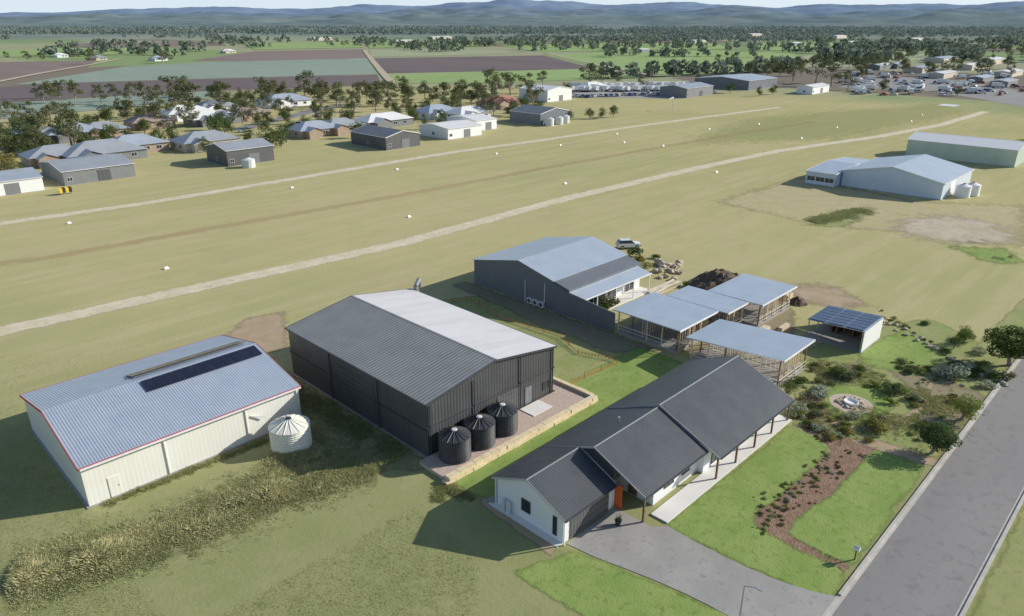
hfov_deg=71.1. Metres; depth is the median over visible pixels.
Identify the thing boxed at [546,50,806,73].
crop field
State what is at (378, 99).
gum tree
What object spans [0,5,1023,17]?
hills
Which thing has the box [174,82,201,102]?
gum tree
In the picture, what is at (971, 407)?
garden tree
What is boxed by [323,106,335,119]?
leafy tree
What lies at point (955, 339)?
garden tree
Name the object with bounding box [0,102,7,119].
gum tree
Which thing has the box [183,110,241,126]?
house
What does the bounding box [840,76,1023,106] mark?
car park
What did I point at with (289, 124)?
leafy tree
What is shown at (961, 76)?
parked truck
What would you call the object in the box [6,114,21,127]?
leafy tree
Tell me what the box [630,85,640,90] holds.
parked truck
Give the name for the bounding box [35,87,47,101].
gum tree
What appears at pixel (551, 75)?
crop field
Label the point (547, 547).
stony edge
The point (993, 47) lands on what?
gum tree
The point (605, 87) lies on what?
parked truck
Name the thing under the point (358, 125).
leafy tree
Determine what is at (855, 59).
gum tree
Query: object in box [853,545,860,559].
letterbox
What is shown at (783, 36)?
woodland
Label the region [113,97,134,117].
gum tree
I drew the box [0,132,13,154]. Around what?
gum tree
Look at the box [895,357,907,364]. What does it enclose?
shrub
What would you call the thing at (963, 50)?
woodland
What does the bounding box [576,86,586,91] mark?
parked truck
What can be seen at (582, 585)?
front lawn
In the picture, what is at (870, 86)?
parked truck
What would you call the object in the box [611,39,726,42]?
crop field
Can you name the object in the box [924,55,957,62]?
distant shed
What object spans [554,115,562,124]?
water tank
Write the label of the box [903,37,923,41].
distant shed
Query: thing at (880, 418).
shrub
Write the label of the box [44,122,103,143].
house
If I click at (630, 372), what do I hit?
side lawn
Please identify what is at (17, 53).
crop field
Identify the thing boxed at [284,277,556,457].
charcoal shed
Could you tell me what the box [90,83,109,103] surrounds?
gum tree
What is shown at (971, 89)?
parked truck
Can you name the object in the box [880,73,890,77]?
parked truck
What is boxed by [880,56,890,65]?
gum tree
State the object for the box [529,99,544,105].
leafy tree
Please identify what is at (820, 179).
window
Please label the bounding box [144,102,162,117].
gum tree
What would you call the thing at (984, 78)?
distant shed
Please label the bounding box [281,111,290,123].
leafy tree
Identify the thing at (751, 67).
gum tree
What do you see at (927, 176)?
pale blue hangar
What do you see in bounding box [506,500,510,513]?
gas bottle
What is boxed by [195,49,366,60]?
crop field
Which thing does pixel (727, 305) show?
open pavilion
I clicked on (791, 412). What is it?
shrub
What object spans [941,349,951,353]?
shrub
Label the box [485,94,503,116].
gum tree
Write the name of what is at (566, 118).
water tank
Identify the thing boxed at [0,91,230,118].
crop field
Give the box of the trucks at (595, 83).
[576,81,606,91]
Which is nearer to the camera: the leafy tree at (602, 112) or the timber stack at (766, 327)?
the timber stack at (766, 327)
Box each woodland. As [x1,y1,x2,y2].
[0,25,1023,34]
[1,34,1019,56]
[29,30,1023,41]
[814,35,1023,63]
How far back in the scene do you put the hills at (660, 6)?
11723.26 m
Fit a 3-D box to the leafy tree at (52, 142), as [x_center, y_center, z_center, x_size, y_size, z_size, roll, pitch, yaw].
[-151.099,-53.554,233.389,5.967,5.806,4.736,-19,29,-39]
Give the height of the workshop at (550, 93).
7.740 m
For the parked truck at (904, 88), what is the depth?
435.00 m
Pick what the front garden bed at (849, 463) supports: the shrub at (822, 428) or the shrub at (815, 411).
the shrub at (822, 428)
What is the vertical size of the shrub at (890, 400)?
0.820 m
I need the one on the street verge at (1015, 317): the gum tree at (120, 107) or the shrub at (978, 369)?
the shrub at (978, 369)
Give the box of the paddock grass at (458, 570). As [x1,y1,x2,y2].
[0,354,479,615]
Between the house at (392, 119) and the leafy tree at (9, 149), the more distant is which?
the house at (392, 119)
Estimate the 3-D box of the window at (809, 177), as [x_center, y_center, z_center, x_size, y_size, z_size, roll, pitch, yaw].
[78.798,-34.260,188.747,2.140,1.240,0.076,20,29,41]
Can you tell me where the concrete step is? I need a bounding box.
[520,400,551,415]
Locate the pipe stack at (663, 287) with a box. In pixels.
[644,279,682,293]
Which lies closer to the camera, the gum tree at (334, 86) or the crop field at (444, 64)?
the gum tree at (334, 86)
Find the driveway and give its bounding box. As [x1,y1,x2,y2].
[566,508,835,615]
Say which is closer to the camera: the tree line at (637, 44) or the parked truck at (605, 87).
the parked truck at (605, 87)
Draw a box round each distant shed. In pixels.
[307,37,331,40]
[427,36,451,38]
[639,48,649,52]
[745,33,761,35]
[788,42,801,45]
[830,35,846,38]
[865,63,891,69]
[891,62,901,68]
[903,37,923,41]
[904,65,932,72]
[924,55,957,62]
[928,70,958,78]
[956,62,983,69]
[966,74,993,82]
[972,57,1005,64]
[989,78,1018,86]
[993,68,1023,77]
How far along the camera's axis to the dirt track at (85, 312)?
133.74 m
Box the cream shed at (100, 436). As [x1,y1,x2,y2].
[19,334,300,508]
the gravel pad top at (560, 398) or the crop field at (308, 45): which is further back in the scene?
the crop field at (308, 45)
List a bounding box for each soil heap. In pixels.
[689,268,738,290]
[787,296,807,306]
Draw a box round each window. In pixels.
[521,497,530,514]
[542,379,548,389]
[552,515,556,535]
[589,296,598,303]
[607,289,615,298]
[624,282,632,292]
[711,453,716,463]
[807,175,814,180]
[815,176,824,181]
[824,178,833,183]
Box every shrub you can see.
[596,302,609,309]
[598,295,619,306]
[627,247,643,255]
[634,254,645,261]
[641,261,652,267]
[651,254,660,258]
[787,410,806,419]
[790,401,808,413]
[791,376,808,383]
[791,409,805,417]
[803,419,813,425]
[809,384,830,398]
[809,409,823,417]
[810,423,828,431]
[814,376,825,383]
[815,401,829,407]
[824,433,836,440]
[825,429,838,435]
[827,380,835,386]
[828,365,846,377]
[835,370,858,380]
[841,425,853,434]
[842,410,860,419]
[856,363,867,370]
[864,417,889,434]
[864,436,873,443]
[867,414,885,424]
[869,380,882,388]
[882,381,902,394]
[884,397,899,405]
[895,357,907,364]
[898,386,912,393]
[904,392,922,402]
[909,401,919,407]
[916,368,926,374]
[920,320,930,325]
[931,367,950,376]
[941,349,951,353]
[941,362,970,378]
[970,371,980,377]
[972,346,986,354]
[972,367,986,372]
[975,379,998,388]
[983,372,1002,381]
[997,369,1016,379]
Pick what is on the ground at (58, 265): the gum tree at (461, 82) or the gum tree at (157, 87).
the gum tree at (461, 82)
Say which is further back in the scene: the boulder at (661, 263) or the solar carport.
the boulder at (661, 263)
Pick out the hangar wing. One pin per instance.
(828, 173)
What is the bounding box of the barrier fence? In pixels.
[451,295,617,382]
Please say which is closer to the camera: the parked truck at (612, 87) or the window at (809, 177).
the window at (809, 177)
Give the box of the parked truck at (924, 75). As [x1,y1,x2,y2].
[919,73,928,77]
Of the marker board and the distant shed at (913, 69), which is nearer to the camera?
the marker board
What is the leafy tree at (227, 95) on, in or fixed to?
on the ground at (58, 265)
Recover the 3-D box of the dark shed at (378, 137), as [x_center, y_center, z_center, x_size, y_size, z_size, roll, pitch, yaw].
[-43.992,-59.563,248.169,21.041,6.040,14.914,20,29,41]
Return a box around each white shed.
[0,167,45,195]
[419,120,481,139]
[447,114,497,130]
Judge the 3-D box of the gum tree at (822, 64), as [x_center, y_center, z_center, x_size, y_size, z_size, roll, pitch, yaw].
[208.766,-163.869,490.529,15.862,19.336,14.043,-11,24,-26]
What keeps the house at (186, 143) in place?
on the ground at (58, 265)
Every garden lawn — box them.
[824,385,894,421]
[858,329,949,374]
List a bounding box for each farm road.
[0,59,118,81]
[363,50,400,86]
[546,53,646,74]
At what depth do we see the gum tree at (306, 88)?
384.21 m
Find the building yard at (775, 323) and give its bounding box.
[685,298,795,353]
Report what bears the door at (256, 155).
in the dark shed at (234, 153)
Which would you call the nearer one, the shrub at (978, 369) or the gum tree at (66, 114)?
the shrub at (978, 369)
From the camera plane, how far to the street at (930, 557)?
61.02 m
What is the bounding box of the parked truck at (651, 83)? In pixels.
[646,81,655,85]
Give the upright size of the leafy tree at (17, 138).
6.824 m
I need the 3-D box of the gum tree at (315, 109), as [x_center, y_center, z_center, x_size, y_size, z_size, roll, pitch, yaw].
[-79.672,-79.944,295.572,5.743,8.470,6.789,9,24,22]
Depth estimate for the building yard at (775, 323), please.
101.94 m
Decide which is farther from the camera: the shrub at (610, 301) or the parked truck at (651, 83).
the parked truck at (651, 83)
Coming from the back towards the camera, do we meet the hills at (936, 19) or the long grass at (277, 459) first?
the hills at (936, 19)
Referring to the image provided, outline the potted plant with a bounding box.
[615,513,622,525]
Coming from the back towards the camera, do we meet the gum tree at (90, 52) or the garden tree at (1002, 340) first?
the gum tree at (90, 52)
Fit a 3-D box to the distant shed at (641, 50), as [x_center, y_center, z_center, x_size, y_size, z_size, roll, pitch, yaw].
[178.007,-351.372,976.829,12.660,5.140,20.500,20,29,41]
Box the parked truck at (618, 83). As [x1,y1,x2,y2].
[614,82,622,85]
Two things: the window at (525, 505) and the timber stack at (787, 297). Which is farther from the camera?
the timber stack at (787, 297)
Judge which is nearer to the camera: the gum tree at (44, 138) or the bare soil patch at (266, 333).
the bare soil patch at (266, 333)
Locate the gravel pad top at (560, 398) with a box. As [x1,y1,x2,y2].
[419,381,587,477]
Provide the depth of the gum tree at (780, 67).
540.48 m
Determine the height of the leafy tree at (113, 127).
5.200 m
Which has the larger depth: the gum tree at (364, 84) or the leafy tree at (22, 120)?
the gum tree at (364, 84)
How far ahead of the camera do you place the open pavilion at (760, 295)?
104.44 m
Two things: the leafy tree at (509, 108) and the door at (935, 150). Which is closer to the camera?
the door at (935, 150)
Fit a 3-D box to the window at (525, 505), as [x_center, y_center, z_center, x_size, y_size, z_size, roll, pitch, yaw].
[1.174,16.905,61.152,1.040,1.240,0.076,20,29,41]
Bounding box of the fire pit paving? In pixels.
[829,394,872,413]
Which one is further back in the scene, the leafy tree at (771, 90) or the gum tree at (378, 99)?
the leafy tree at (771, 90)
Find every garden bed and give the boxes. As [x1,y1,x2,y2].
[754,427,874,572]
[797,386,830,422]
[817,360,870,381]
[890,370,983,435]
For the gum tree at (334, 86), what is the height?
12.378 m
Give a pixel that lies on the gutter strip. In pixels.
(867, 564)
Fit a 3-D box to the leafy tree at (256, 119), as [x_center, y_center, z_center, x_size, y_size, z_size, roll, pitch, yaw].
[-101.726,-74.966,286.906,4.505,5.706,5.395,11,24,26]
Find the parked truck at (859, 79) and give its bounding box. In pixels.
[853,77,863,82]
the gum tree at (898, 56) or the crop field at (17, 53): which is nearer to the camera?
the gum tree at (898, 56)
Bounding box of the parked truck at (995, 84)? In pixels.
[991,82,1004,87]
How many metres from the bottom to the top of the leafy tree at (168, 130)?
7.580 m
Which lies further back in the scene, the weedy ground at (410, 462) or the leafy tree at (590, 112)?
the leafy tree at (590, 112)
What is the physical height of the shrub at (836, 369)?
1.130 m
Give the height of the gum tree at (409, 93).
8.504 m
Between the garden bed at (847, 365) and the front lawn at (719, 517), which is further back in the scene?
the garden bed at (847, 365)
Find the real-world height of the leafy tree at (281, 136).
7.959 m
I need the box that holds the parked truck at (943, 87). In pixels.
[938,85,951,90]
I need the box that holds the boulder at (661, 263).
[656,261,666,265]
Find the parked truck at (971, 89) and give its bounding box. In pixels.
[965,87,980,92]
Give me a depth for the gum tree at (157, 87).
384.44 m
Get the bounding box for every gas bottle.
[501,497,505,510]
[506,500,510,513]
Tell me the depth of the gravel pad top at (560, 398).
76.89 m
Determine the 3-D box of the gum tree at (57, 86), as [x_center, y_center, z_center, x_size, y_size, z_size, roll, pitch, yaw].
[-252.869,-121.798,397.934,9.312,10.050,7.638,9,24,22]
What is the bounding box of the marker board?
[58,186,71,194]
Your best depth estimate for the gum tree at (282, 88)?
375.40 m
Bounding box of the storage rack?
[830,325,863,339]
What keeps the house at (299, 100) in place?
on the ground at (58, 265)
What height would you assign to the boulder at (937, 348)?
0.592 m
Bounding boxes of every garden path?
[807,382,933,430]
[852,440,937,465]
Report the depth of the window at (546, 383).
81.28 m
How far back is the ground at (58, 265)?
134.38 m
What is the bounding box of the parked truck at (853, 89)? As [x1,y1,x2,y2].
[851,86,861,92]
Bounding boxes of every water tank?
[241,157,255,167]
[268,414,311,453]
[438,425,470,464]
[463,413,495,450]
[487,401,517,437]
[545,117,553,125]
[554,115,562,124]
[561,114,569,122]
[954,183,971,197]
[966,182,981,196]
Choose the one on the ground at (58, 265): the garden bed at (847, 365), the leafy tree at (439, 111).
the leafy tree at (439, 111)
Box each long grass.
[101,429,328,508]
[251,442,327,477]
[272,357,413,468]
[298,380,402,472]
[429,482,476,502]
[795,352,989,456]
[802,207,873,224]
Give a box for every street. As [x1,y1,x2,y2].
[231,106,338,130]
[832,359,1023,615]
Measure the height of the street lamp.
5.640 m
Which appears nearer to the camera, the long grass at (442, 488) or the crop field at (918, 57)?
the long grass at (442, 488)
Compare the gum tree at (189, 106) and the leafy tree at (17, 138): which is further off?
the gum tree at (189, 106)
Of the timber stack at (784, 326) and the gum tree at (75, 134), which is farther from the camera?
the gum tree at (75, 134)
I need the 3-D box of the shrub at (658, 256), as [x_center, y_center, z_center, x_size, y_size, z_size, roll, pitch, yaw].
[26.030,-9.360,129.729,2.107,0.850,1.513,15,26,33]
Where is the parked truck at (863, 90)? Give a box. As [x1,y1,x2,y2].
[855,88,866,92]
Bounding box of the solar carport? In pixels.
[804,305,883,352]
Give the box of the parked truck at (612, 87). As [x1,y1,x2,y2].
[606,85,615,90]
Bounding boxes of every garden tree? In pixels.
[776,377,797,394]
[914,421,963,453]
[946,334,964,348]
[947,393,984,419]
[959,325,976,342]
[982,325,1023,365]
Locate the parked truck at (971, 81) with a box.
[968,79,974,84]
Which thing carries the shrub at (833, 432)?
on the front garden bed at (849, 463)
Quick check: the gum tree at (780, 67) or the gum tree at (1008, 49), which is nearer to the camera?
the gum tree at (780, 67)
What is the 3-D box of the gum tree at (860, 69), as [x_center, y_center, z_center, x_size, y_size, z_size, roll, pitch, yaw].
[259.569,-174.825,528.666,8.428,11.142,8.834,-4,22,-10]
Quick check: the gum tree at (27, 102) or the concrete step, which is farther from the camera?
the gum tree at (27, 102)
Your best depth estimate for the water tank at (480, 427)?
70.94 m
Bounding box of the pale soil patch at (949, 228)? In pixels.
[887,213,1019,244]
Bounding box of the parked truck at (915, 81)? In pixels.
[912,79,924,83]
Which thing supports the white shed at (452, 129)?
on the ground at (58, 265)
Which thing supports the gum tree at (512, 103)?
on the ground at (58, 265)
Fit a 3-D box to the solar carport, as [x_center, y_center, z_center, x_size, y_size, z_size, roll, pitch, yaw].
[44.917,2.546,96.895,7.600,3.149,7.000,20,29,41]
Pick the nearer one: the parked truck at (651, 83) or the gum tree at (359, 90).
the gum tree at (359, 90)
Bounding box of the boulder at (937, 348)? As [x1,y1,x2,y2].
[932,346,940,350]
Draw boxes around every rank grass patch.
[811,207,877,226]
[949,246,1022,263]
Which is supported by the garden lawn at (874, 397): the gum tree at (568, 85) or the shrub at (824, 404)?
the shrub at (824, 404)
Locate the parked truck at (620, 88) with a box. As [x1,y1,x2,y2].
[615,86,624,91]
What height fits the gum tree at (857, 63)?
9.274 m
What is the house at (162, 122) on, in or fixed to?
on the ground at (58, 265)
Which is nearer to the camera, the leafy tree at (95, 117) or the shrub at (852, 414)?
the shrub at (852, 414)
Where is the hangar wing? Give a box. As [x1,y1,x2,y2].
[804,157,868,187]
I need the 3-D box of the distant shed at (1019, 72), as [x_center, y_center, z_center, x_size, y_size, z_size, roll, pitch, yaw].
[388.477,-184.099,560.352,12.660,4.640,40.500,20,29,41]
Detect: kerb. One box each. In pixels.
[822,359,1018,615]
[959,494,1023,615]
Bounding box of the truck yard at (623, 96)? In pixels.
[572,87,681,98]
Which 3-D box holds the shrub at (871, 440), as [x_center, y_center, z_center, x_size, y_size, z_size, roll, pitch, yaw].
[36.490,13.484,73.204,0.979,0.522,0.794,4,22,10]
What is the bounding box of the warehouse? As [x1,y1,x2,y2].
[695,73,777,89]
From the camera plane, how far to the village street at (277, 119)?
315.53 m
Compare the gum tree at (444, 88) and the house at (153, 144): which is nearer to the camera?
the house at (153, 144)
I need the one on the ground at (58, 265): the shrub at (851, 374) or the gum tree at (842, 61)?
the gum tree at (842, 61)
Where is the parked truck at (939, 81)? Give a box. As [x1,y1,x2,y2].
[937,79,949,83]
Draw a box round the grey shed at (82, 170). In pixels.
[39,153,135,185]
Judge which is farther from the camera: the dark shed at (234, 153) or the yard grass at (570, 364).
the dark shed at (234, 153)
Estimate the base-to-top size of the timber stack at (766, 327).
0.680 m
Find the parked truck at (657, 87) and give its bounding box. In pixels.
[651,85,659,90]
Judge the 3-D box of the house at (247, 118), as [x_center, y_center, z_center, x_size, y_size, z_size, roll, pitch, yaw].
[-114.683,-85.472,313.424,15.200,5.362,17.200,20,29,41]
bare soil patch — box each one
[226,311,288,351]
[791,282,867,307]
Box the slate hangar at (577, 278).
[471,236,651,332]
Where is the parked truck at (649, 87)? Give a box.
[644,85,654,91]
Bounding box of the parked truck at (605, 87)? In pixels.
[601,85,609,91]
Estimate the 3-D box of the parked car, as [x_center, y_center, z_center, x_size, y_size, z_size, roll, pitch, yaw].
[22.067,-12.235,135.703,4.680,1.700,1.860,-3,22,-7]
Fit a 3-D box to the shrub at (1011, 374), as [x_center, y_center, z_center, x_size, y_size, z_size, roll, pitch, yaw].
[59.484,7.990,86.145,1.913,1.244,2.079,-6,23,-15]
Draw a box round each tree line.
[55,39,344,46]
[365,38,750,48]
[599,55,802,77]
[748,39,1023,51]
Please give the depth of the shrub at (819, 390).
82.09 m
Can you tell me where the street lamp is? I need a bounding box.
[739,585,762,615]
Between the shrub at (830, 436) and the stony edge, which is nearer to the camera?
the stony edge
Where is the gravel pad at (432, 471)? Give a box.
[419,390,554,479]
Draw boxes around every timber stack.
[760,325,770,329]
[778,323,789,331]
[781,292,792,299]
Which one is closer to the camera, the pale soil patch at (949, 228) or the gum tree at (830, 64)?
the pale soil patch at (949, 228)
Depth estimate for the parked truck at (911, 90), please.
417.25 m
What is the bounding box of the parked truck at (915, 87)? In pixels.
[910,84,919,89]
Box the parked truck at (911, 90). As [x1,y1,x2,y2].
[908,88,914,93]
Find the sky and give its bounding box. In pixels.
[0,0,1023,12]
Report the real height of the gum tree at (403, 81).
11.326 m
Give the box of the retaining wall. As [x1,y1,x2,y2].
[442,376,597,484]
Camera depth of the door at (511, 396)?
77.26 m
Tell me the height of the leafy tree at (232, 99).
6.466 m
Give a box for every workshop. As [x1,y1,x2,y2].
[519,84,571,101]
[659,82,713,97]
[796,83,829,94]
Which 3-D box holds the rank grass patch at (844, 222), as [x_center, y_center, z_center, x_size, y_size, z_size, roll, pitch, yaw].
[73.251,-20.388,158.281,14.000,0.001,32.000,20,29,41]
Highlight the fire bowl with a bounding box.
[844,398,858,406]
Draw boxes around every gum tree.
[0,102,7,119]
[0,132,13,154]
[1,101,21,117]
[9,121,31,139]
[17,100,36,114]
[19,112,47,130]
[20,51,31,61]
[21,125,50,147]
[23,130,39,147]
[29,82,43,98]
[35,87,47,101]
[36,107,50,125]
[38,52,44,61]
[40,104,56,121]
[42,81,62,100]
[47,109,81,144]
[48,101,60,118]
[49,79,64,97]
[56,118,84,143]
[57,101,79,118]
[57,117,82,143]
[61,79,84,99]
[82,129,98,140]
[85,49,96,63]
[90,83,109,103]
[104,83,121,100]
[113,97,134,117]
[114,99,130,118]
[122,82,136,103]
[133,81,152,103]
[139,102,149,113]
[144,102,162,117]
[146,90,168,110]
[150,84,162,98]
[155,51,166,61]
[157,75,187,104]
[164,90,186,106]
[165,103,174,109]
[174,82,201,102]
[175,101,199,125]
[180,75,190,90]
[204,81,231,101]
[213,100,227,110]
[227,99,251,122]
[235,90,248,103]
[245,103,258,120]
[253,76,268,91]
[253,89,270,108]
[259,81,277,97]
[270,98,285,111]
[272,83,279,93]
[278,80,290,92]
[293,70,313,96]
[307,78,331,95]
[310,103,325,119]
[312,89,329,103]
[325,81,346,105]
[332,89,345,106]
[345,92,360,118]
[345,96,356,111]
[350,82,361,96]
[353,82,364,97]
[359,80,371,100]
[365,81,383,98]
[366,88,382,111]
[369,86,383,105]
[379,80,399,97]
[385,98,397,110]
[395,75,411,94]
[400,82,414,96]
[400,87,414,98]
[400,98,410,111]
[418,80,431,98]
[432,82,450,103]
[446,92,460,107]
[452,79,465,94]
[453,84,466,104]
[466,90,478,104]
[468,80,487,99]
[479,93,495,108]
[481,67,496,89]
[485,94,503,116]
[488,85,497,95]
[489,72,504,95]
[500,72,522,94]
[504,98,518,109]
[518,72,535,84]
[524,83,543,104]
[537,71,547,84]
[562,82,574,93]
[579,63,600,81]
[595,65,609,81]
[611,72,623,81]
[638,76,647,84]
[745,60,758,73]
[762,62,773,75]
[766,58,781,73]
[774,61,786,77]
[786,61,804,80]
[798,59,810,75]
[805,54,832,82]
[820,59,844,85]
[839,54,848,66]
[842,69,857,89]
[846,55,853,67]
[852,57,859,69]
[854,61,863,70]
[856,63,867,77]
[861,56,870,64]
[870,53,882,63]
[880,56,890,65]
[891,52,903,61]
[896,58,911,73]
[923,61,938,72]
[938,64,950,70]
[946,56,963,69]
[974,56,988,72]
[974,61,984,74]
[984,62,995,71]
[986,54,995,67]
[990,43,999,52]
[1001,54,1015,68]
[1004,45,1013,56]
[1007,65,1015,76]
[1016,45,1023,57]
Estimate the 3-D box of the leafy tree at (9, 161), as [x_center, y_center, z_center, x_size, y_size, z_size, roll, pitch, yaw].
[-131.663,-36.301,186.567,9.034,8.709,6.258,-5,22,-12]
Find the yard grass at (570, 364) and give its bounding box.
[443,296,626,381]
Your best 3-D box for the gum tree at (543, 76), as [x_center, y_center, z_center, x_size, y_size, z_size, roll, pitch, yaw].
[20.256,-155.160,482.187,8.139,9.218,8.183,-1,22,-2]
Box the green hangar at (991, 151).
[905,131,1023,167]
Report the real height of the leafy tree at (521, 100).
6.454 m
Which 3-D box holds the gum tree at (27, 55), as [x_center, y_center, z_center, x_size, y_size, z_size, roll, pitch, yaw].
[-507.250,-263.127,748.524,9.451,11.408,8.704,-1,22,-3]
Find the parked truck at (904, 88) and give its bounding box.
[897,85,909,91]
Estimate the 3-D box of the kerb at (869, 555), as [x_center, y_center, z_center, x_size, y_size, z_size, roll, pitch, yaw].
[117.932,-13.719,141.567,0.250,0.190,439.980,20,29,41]
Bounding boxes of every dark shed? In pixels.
[204,138,274,166]
[349,124,420,150]
[509,104,569,125]
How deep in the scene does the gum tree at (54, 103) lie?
313.37 m
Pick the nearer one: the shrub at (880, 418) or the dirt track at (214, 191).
the shrub at (880, 418)
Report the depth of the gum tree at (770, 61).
576.78 m
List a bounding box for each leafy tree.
[0,152,22,170]
[1,139,18,155]
[3,126,16,146]
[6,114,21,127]
[12,132,33,148]
[16,139,32,151]
[17,113,30,122]
[27,119,41,127]
[42,136,58,144]
[78,114,94,123]
[90,113,100,121]
[96,104,114,120]
[96,123,115,138]
[105,123,120,136]
[121,128,133,134]
[136,118,151,133]
[148,127,165,139]
[163,123,179,138]
[197,136,209,151]
[203,114,223,131]
[214,113,236,132]
[222,91,230,100]
[230,95,240,102]
[242,127,253,139]
[244,89,254,103]
[252,115,263,127]
[256,127,283,149]
[257,119,269,133]
[262,111,274,123]
[271,123,289,146]
[277,105,292,117]
[279,118,295,127]
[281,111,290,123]
[284,95,294,103]
[299,115,311,122]
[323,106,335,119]
[339,107,348,117]
[343,110,355,119]
[350,121,362,129]
[387,80,397,88]
[392,103,401,112]
[405,104,418,113]
[406,107,418,122]
[418,98,431,106]
[426,89,436,101]
[434,115,443,122]
[437,109,447,119]
[440,96,449,104]
[465,89,475,101]
[505,105,515,114]
[518,96,528,103]
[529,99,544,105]
[584,107,594,117]
[597,107,605,117]
[609,104,617,116]
[725,81,735,92]
[756,87,762,93]
[768,85,777,92]
[878,77,889,91]
[954,86,961,95]
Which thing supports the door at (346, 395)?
in the charcoal shed at (416, 369)
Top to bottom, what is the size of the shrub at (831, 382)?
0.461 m
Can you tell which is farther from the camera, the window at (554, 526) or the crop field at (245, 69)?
the crop field at (245, 69)
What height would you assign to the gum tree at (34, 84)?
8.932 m
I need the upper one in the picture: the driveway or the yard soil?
the yard soil
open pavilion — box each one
[613,292,718,353]
[667,285,748,327]
[686,319,815,386]
[708,273,796,326]
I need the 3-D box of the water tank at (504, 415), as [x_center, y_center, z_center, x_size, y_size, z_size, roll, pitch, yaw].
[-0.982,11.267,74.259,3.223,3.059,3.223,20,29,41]
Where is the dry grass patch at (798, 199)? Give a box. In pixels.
[718,177,1023,246]
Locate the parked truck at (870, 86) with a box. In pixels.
[862,84,874,89]
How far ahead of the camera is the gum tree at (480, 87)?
359.28 m
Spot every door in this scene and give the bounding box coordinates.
[4,182,20,194]
[97,169,111,180]
[107,474,122,496]
[249,153,259,162]
[333,361,375,423]
[402,138,409,147]
[464,129,470,136]
[486,122,491,129]
[497,387,517,406]
[525,385,531,404]
[569,493,608,538]
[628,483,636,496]
[928,144,954,159]
[948,180,955,195]
[970,149,999,164]
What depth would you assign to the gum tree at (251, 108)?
304.56 m
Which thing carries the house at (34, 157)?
on the ground at (58, 265)
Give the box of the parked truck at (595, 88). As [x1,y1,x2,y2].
[592,86,598,91]
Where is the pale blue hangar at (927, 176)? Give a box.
[840,154,974,199]
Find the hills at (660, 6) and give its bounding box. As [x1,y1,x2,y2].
[0,0,1023,16]
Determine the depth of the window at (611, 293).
110.53 m
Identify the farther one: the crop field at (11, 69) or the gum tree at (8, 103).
the crop field at (11, 69)
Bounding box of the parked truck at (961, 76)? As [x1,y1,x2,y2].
[956,74,966,78]
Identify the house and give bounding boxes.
[5,126,48,144]
[17,144,70,168]
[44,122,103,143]
[52,53,67,57]
[61,138,148,159]
[87,121,131,139]
[92,55,106,60]
[114,133,169,152]
[122,113,175,130]
[148,55,167,60]
[159,104,211,121]
[169,130,241,152]
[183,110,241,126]
[196,99,238,109]
[220,49,235,52]
[228,106,272,121]
[254,93,311,108]
[283,120,334,139]
[325,117,364,135]
[353,111,413,127]
[415,104,454,119]
[445,105,490,119]
[475,95,520,109]
[487,355,794,547]
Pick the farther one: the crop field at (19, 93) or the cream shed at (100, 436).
the crop field at (19, 93)
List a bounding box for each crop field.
[0,48,172,56]
[0,60,95,79]
[0,75,379,102]
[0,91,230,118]
[20,58,376,83]
[71,42,222,47]
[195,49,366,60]
[244,42,362,49]
[369,41,487,47]
[369,49,515,56]
[374,55,587,72]
[389,69,635,82]
[501,43,734,51]
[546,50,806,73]
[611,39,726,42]
[754,42,841,49]
[802,51,927,66]
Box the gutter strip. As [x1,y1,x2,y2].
[827,356,1023,615]
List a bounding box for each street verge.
[917,300,1023,458]
[972,507,1023,615]
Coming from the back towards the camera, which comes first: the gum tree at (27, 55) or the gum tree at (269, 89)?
the gum tree at (27, 55)
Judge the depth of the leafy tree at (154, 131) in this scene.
242.92 m
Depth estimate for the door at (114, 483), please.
64.53 m
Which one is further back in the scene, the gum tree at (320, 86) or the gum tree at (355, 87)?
the gum tree at (355, 87)
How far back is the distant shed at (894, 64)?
641.63 m
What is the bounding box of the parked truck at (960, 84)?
[951,82,963,87]
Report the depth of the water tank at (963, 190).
173.84 m
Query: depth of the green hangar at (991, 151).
218.13 m
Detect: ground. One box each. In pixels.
[0,27,1023,615]
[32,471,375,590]
[289,373,423,471]
[793,320,1007,455]
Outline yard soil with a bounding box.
[455,282,654,352]
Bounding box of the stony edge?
[480,497,555,555]
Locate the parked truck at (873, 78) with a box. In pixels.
[864,76,875,80]
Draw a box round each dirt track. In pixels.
[0,107,781,225]
[0,111,988,336]
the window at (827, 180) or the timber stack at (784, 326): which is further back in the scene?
the window at (827, 180)
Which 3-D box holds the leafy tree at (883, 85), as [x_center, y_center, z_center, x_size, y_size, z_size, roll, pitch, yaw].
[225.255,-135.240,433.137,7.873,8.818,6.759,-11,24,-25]
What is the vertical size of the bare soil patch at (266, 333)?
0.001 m
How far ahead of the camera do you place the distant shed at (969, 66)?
624.48 m
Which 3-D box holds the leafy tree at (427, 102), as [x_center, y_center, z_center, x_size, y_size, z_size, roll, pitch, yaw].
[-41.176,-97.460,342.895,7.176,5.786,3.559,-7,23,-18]
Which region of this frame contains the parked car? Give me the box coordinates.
[615,238,641,248]
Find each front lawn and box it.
[515,551,727,615]
[667,426,843,595]
[789,450,922,563]
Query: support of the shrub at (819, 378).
on the garden bed at (809, 398)
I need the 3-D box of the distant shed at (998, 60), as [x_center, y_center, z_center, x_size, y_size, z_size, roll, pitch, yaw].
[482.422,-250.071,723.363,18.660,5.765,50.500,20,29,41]
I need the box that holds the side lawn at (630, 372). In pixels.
[455,347,682,498]
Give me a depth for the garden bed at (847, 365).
88.47 m
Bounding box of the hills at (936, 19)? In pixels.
[0,11,1023,28]
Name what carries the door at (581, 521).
in the house at (712, 421)

